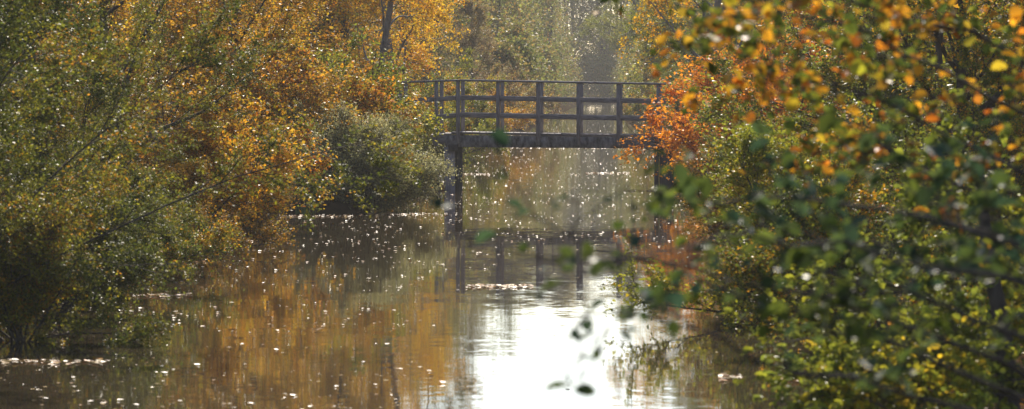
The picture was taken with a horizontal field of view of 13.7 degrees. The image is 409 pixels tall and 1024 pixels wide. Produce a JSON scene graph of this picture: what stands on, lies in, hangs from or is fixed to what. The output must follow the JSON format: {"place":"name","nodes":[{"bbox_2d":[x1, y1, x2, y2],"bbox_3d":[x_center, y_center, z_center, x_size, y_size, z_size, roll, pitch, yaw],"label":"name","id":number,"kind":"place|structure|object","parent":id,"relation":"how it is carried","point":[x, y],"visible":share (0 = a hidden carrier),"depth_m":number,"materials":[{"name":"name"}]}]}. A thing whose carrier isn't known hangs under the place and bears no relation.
{"place":"outdoors","nodes":[
{"label":"outdoors","id":0,"kind":"place"},
{"bbox_2d":[31,122,717,349],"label":"distant floating leaves","id":1,"kind":"object","parent":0,"point":[434,245],"visible":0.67,"depth_m":63.12,"materials":[{"name":"brown plant"}]},
{"bbox_2d":[0,102,896,408],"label":"water","id":2,"kind":"structure","parent":0,"point":[480,348],"depth_m":40.27,"materials":[{"name":"brown liquid"}]},
{"bbox_2d":[0,358,109,363],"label":"leaf raft","id":3,"kind":"object","parent":2,"relation":"on","point":[59,361],"visible":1,"depth_m":34.70,"materials":[{"name":"beige plant"}]},
{"bbox_2d":[133,292,191,297],"bbox_3d":[-3.716,0.962,45.330,0.670,0.023,1.054,0,2,0],"label":"leaf raft","id":4,"kind":"object","parent":2,"relation":"on","point":[187,294],"visible":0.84,"depth_m":45.30,"materials":[{"name":"beige plant"}]},
{"bbox_2d":[187,213,218,238],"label":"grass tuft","id":5,"kind":"object","parent":2,"relation":"in","point":[200,230],"visible":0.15,"depth_m":61.89,"materials":[{"name":"green plant"}]},
{"bbox_2d":[289,203,316,214],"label":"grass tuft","id":6,"kind":"object","parent":2,"relation":"in","point":[303,210],"visible":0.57,"depth_m":72.97,"materials":[{"name":"green plant"}]},
{"bbox_2d":[282,214,351,216],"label":"leaf raft","id":7,"kind":"object","parent":2,"relation":"on","point":[346,215],"visible":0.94,"depth_m":71.84,"materials":[{"name":"beige plant"}]},
{"bbox_2d":[361,212,448,214],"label":"leaf raft","id":8,"kind":"object","parent":2,"relation":"on","point":[404,213],"visible":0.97,"depth_m":72.94,"materials":[{"name":"beige plant"}]},
{"bbox_2d":[466,283,533,287],"bbox_3d":[-0.138,0.901,47.408,0.769,0.024,1.074,0,2,0],"label":"leaf raft","id":9,"kind":"object","parent":2,"relation":"on","point":[491,285],"visible":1,"depth_m":47.40,"materials":[{"name":"beige plant"}]},
{"bbox_2d":[719,373,744,380],"bbox_3d":[1.689,1.327,32.858,0.234,0.016,0.733,0,2,0],"label":"leaf raft","id":10,"kind":"object","parent":2,"relation":"on","point":[734,376],"visible":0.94,"depth_m":32.89,"materials":[{"name":"beige plant"}]},
{"bbox_2d":[0,91,1023,408],"bbox_3d":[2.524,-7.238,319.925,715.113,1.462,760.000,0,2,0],"label":"ground","id":11,"kind":"structure","parent":0,"point":[336,205],"depth_m":74.09,"materials":[{"name":"brown soil"}]},
{"bbox_2d":[0,0,123,177],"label":"alder tree","id":12,"kind":"object","parent":11,"relation":"on","point":[30,34],"visible":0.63,"depth_m":42.71,"materials":[{"name":"green plant"}]},
{"bbox_2d":[1,0,156,176],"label":"oak tree","id":13,"kind":"object","parent":11,"relation":"on","point":[131,29],"visible":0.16,"depth_m":52.69,"materials":[{"name":"green plant"}]},
{"bbox_2d":[0,184,182,346],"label":"bush","id":14,"kind":"object","parent":11,"relation":"on","point":[23,299],"visible":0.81,"depth_m":37.22,"materials":[{"name":"green plant"}]},
{"bbox_2d":[14,159,175,301],"bbox_3d":[-4.500,0.405,44.823,1.986,2.012,3.369,1,2,25],"label":"bush","id":15,"kind":"object","parent":11,"relation":"on","point":[152,220],"visible":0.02,"depth_m":44.96,"materials":[{"name":"green plant"}]},
{"bbox_2d":[19,135,179,319],"bbox_3d":[-4.510,0.302,41.050,2.730,1.984,2.266,0,2,-16],"label":"bush","id":16,"kind":"object","parent":11,"relation":"on","point":[145,256],"visible":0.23,"depth_m":41.28,"materials":[{"name":"green plant"}]},
{"bbox_2d":[0,19,217,298],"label":"shrub","id":17,"kind":"object","parent":11,"relation":"on","point":[165,228],"visible":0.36,"depth_m":39.35,"materials":[{"name":"green plant"}]},
{"bbox_2d":[0,0,278,222],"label":"shrub","id":18,"kind":"object","parent":11,"relation":"on","point":[100,102],"visible":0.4,"depth_m":47.98,"materials":[{"name":"green plant"}]},
{"bbox_2d":[50,141,250,277],"bbox_3d":[-4.594,0.041,49.995,2.730,1.984,2.266,0,2,14],"label":"bush","id":19,"kind":"object","parent":11,"relation":"on","point":[215,244],"visible":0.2,"depth_m":49.89,"materials":[{"name":"green plant"}]},
{"bbox_2d":[0,0,348,192],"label":"beech tree","id":20,"kind":"object","parent":11,"relation":"on","point":[273,28],"visible":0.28,"depth_m":60.44,"materials":[{"name":"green plant"}]},
{"bbox_2d":[40,0,362,159],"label":"sallow tree","id":21,"kind":"object","parent":11,"relation":"on","point":[303,3],"visible":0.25,"depth_m":67.71,"materials":[{"name":"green plant"}]},
{"bbox_2d":[112,132,298,253],"bbox_3d":[-4.562,0.058,56.226,1.986,2.012,3.369,2,2,45],"label":"bush","id":22,"kind":"object","parent":11,"relation":"on","point":[192,180],"visible":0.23,"depth_m":56.13,"materials":[{"name":"green plant"}]},
{"bbox_2d":[0,0,429,303],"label":"willow tree","id":23,"kind":"object","parent":11,"relation":"on","point":[22,153],"visible":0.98,"depth_m":37.30,"materials":[{"name":"green plant"}]},
{"bbox_2d":[89,33,353,235],"bbox_3d":[-4.584,-0.942,64.263,4.366,3.290,4.232,0,2,5],"label":"shrub","id":24,"kind":"object","parent":11,"relation":"on","point":[207,149],"visible":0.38,"depth_m":63.47,"materials":[{"name":"orange plant"}]},
{"bbox_2d":[112,0,332,191],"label":"beech tree","id":25,"kind":"object","parent":11,"relation":"on","point":[310,7],"visible":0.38,"depth_m":72.16,"materials":[{"name":"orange plant"}]},
{"bbox_2d":[135,0,324,149],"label":"beech tree","id":26,"kind":"object","parent":11,"relation":"on","point":[224,31],"visible":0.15,"depth_m":83.58,"materials":[{"name":"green plant"}]},
{"bbox_2d":[0,0,488,192],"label":"bank woodland","id":27,"kind":"object","parent":11,"relation":"on","point":[399,10],"visible":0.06,"depth_m":124.58,"materials":[{"name":"orange plant"}]},
{"bbox_2d":[210,134,299,224],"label":"bush","id":28,"kind":"object","parent":11,"relation":"on","point":[268,217],"visible":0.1,"depth_m":67.62,"materials":[{"name":"brown plant"}]},
{"bbox_2d":[125,14,427,159],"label":"shrub","id":29,"kind":"object","parent":11,"relation":"on","point":[315,100],"visible":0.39,"depth_m":76.97,"materials":[{"name":"orange plant"}]},
{"bbox_2d":[248,94,362,186],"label":"willow bush","id":30,"kind":"object","parent":11,"relation":"on","point":[293,113],"visible":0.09,"depth_m":75.67,"materials":[{"name":"orange plant"}]},
{"bbox_2d":[228,0,433,124],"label":"beech tree","id":31,"kind":"object","parent":11,"relation":"on","point":[326,4],"visible":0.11,"depth_m":99.86,"materials":[{"name":"orange plant"}]},
{"bbox_2d":[281,22,448,153],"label":"hazel bush","id":32,"kind":"object","parent":11,"relation":"on","point":[353,43],"visible":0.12,"depth_m":81.57,"materials":[{"name":"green plant"}]},
{"bbox_2d":[271,93,470,211],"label":"willow bush","id":33,"kind":"object","parent":11,"relation":"on","point":[359,164],"visible":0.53,"depth_m":74.50,"materials":[{"name":"green plant"}]},
{"bbox_2d":[321,0,465,84],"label":"birch tree","id":34,"kind":"object","parent":11,"relation":"on","point":[387,22],"visible":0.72,"depth_m":96.82,"materials":[{"name":"orange plant"}]},
{"bbox_2d":[322,0,469,133],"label":"birch tree","id":35,"kind":"object","parent":11,"relation":"on","point":[428,30],"visible":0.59,"depth_m":112.22,"materials":[{"name":"yellow plant"}]},
{"bbox_2d":[332,24,460,148],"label":"shrub","id":36,"kind":"object","parent":11,"relation":"on","point":[451,90],"visible":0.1,"depth_m":112.44,"materials":[{"name":"orange plant"}]},
{"bbox_2d":[216,0,630,97],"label":"end woodland","id":37,"kind":"object","parent":11,"relation":"on","point":[596,64],"visible":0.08,"depth_m":443.62,"materials":[{"name":"grey plant"}]},
{"bbox_2d":[437,176,441,190],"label":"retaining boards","id":38,"kind":"object","parent":11,"relation":"on","point":[438,184],"visible":0.15,"depth_m":88.28,"materials":[{"name":"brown wood"}]},
{"bbox_2d":[429,8,450,83],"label":"oak tree","id":39,"kind":"object","parent":11,"relation":"on","point":[436,59],"visible":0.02,"depth_m":214.81,"materials":[{"name":"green plant"}]},
{"bbox_2d":[397,46,508,110],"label":"shrub","id":40,"kind":"object","parent":11,"relation":"on","point":[468,65],"visible":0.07,"depth_m":131.67,"materials":[{"name":"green plant"}]},
{"bbox_2d":[408,81,511,162],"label":"shrub","id":41,"kind":"object","parent":11,"relation":"on","point":[452,123],"visible":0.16,"depth_m":118.82,"materials":[{"name":"green plant"}]},
{"bbox_2d":[438,0,510,84],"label":"beech tree","id":42,"kind":"object","parent":11,"relation":"on","point":[478,13],"visible":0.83,"depth_m":189.06,"materials":[{"name":"green plant"}]},
{"bbox_2d":[433,74,516,150],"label":"shrub","id":43,"kind":"object","parent":11,"relation":"on","point":[473,106],"visible":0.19,"depth_m":137.63,"materials":[{"name":"green plant"}]},
{"bbox_2d":[422,67,534,134],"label":"shrub","id":44,"kind":"object","parent":11,"relation":"on","point":[515,110],"visible":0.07,"depth_m":155.27,"materials":[{"name":"green plant"}]},
{"bbox_2d":[464,53,526,94],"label":"shrub","id":45,"kind":"object","parent":11,"relation":"on","point":[474,65],"visible":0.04,"depth_m":201.52,"materials":[{"name":"green plant"}]},
{"bbox_2d":[0,139,1023,408],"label":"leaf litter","id":46,"kind":"object","parent":11,"relation":"on","point":[700,173],"visible":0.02,"depth_m":65.61,"materials":[{"name":"brown plant"}]},
{"bbox_2d":[466,62,564,113],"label":"shrub","id":47,"kind":"object","parent":11,"relation":"on","point":[511,91],"visible":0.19,"depth_m":171.73,"materials":[{"name":"green plant"}]},
{"bbox_2d":[477,60,565,130],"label":"shrub","id":48,"kind":"object","parent":11,"relation":"on","point":[496,69],"visible":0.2,"depth_m":186.48,"materials":[{"name":"green plant"}]},
{"bbox_2d":[393,79,678,189],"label":"footbridge","id":49,"kind":"object","parent":11,"relation":"on","point":[458,142],"visible":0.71,"depth_m":89.24,"materials":[{"name":"brown wood"}]},
{"bbox_2d":[533,0,570,64],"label":"oak tree","id":50,"kind":"object","parent":11,"relation":"on","point":[549,25],"visible":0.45,"depth_m":329.19,"materials":[{"name":"green plant"}]},
{"bbox_2d":[243,0,955,113],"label":"woodland","id":51,"kind":"object","parent":11,"relation":"on","point":[513,26],"visible":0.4,"depth_m":240.40,"materials":[{"name":"green plant"}]},
{"bbox_2d":[577,0,646,66],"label":"oak tree","id":52,"kind":"object","parent":11,"relation":"on","point":[592,21],"visible":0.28,"depth_m":300.59,"materials":[{"name":"green plant"}]},
{"bbox_2d":[204,143,1020,408],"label":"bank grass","id":53,"kind":"structure","parent":11,"relation":"on","point":[675,182],"depth_m":73.72,"materials":[{"name":"green plant"}]},
{"bbox_2d":[615,69,687,130],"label":"shrub","id":54,"kind":"object","parent":11,"relation":"on","point":[637,107],"visible":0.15,"depth_m":189.49,"materials":[{"name":"green plant"}]},
{"bbox_2d":[627,46,726,114],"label":"shrub","id":55,"kind":"object","parent":11,"relation":"on","point":[640,80],"visible":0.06,"depth_m":171.49,"materials":[{"name":"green plant"}]},
{"bbox_2d":[655,81,704,133],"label":"shrub","id":56,"kind":"object","parent":11,"relation":"on","point":[676,104],"visible":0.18,"depth_m":139.64,"materials":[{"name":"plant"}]},
{"bbox_2d":[616,0,756,113],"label":"oak tree","id":57,"kind":"object","parent":11,"relation":"on","point":[684,51],"visible":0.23,"depth_m":149.76,"materials":[{"name":"yellow plant"}]},
{"bbox_2d":[614,0,785,143],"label":"birch tree","id":58,"kind":"object","parent":11,"relation":"on","point":[717,3],"visible":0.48,"depth_m":97.61,"materials":[{"name":"yellow plant"}]},
{"bbox_2d":[673,37,762,128],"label":"shrub","id":59,"kind":"object","parent":11,"relation":"on","point":[700,101],"visible":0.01,"depth_m":124.39,"materials":[{"name":"orange plant"}]},
{"bbox_2d":[414,129,1023,408],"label":"branch spray","id":60,"kind":"object","parent":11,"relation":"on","point":[500,137],"visible":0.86,"depth_m":10.71,"materials":[{"name":"green plant"}]},
{"bbox_2d":[697,111,763,178],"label":"willow bush","id":61,"kind":"object","parent":11,"relation":"on","point":[707,148],"visible":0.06,"depth_m":79.06,"materials":[{"name":"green plant"}]},
{"bbox_2d":[613,0,866,182],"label":"beech bush","id":62,"kind":"object","parent":11,"relation":"on","point":[688,135],"visible":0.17,"depth_m":82.80,"materials":[{"name":"orange plant"}]},
{"bbox_2d":[675,105,827,271],"bbox_3d":[3.298,-0.069,50.026,2.559,2.240,3.082,1,2,24],"label":"bush","id":63,"kind":"object","parent":11,"relation":"on","point":[712,224],"visible":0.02,"depth_m":49.68,"materials":[{"name":"green plant"}]},
{"bbox_2d":[597,80,945,327],"bbox_3d":[2.997,0.214,41.219,2.912,2.951,4.942,1,2,25],"label":"sallow bush","id":64,"kind":"object","parent":11,"relation":"on","point":[744,143],"visible":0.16,"depth_m":41.07,"materials":[{"name":"green plant"}]},
{"bbox_2d":[521,93,1023,405],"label":"alder tree","id":65,"kind":"object","parent":11,"relation":"on","point":[800,256],"visible":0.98,"depth_m":11.02,"materials":[{"name":"green plant"}]},
{"bbox_2d":[736,0,854,42],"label":"oak tree","id":66,"kind":"object","parent":11,"relation":"on","point":[763,18],"visible":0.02,"depth_m":103.58,"materials":[{"name":"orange plant"}]},
{"bbox_2d":[699,104,914,226],"bbox_3d":[3.920,-0.413,60.040,3.931,2.348,2.316,1,2,35],"label":"bush","id":67,"kind":"object","parent":11,"relation":"on","point":[726,166],"visible":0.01,"depth_m":60.24,"materials":[{"name":"green plant"}]},
{"bbox_2d":[593,0,1023,269],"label":"oak tree","id":68,"kind":"object","parent":11,"relation":"on","point":[856,61],"visible":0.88,"depth_m":15.03,"materials":[{"name":"orange plant"}]},
{"bbox_2d":[653,0,1023,169],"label":"bank woodland","id":69,"kind":"object","parent":11,"relation":"on","point":[991,15],"visible":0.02,"depth_m":92.89,"materials":[{"name":"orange plant"}]},
{"bbox_2d":[681,0,997,189],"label":"hazel bush","id":70,"kind":"object","parent":11,"relation":"on","point":[709,116],"visible":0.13,"depth_m":69.50,"materials":[{"name":"green plant"}]},
{"bbox_2d":[704,98,1023,349],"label":"bush","id":71,"kind":"object","parent":11,"relation":"on","point":[733,267],"visible":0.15,"depth_m":35.78,"materials":[{"name":"green plant"}]},
{"bbox_2d":[706,0,1023,185],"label":"shrub","id":72,"kind":"object","parent":11,"relation":"on","point":[827,71],"visible":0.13,"depth_m":55.32,"materials":[{"name":"orange plant"}]},
{"bbox_2d":[764,0,968,107],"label":"oak tree","id":73,"kind":"object","parent":11,"relation":"on","point":[804,20],"visible":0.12,"depth_m":77.87,"materials":[{"name":"orange plant"}]},
{"bbox_2d":[721,81,1023,408],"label":"bramble bush","id":74,"kind":"object","parent":11,"relation":"on","point":[966,393],"visible":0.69,"depth_m":22.81,"materials":[{"name":"green plant"}]},
{"bbox_2d":[817,0,1023,249],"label":"shrub","id":75,"kind":"object","parent":11,"relation":"on","point":[993,78],"visible":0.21,"depth_m":44.57,"materials":[{"name":"green plant"}]},
{"bbox_2d":[857,0,1023,155],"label":"beech tree","id":76,"kind":"object","parent":11,"relation":"on","point":[923,79],"visible":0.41,"depth_m":51.62,"materials":[{"name":"orange plant"}]},
{"bbox_2d":[873,0,1019,141],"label":"alder tree","id":77,"kind":"object","parent":11,"relation":"on","point":[938,51],"visible":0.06,"depth_m":66.00,"materials":[{"name":"green plant"}]}
]}

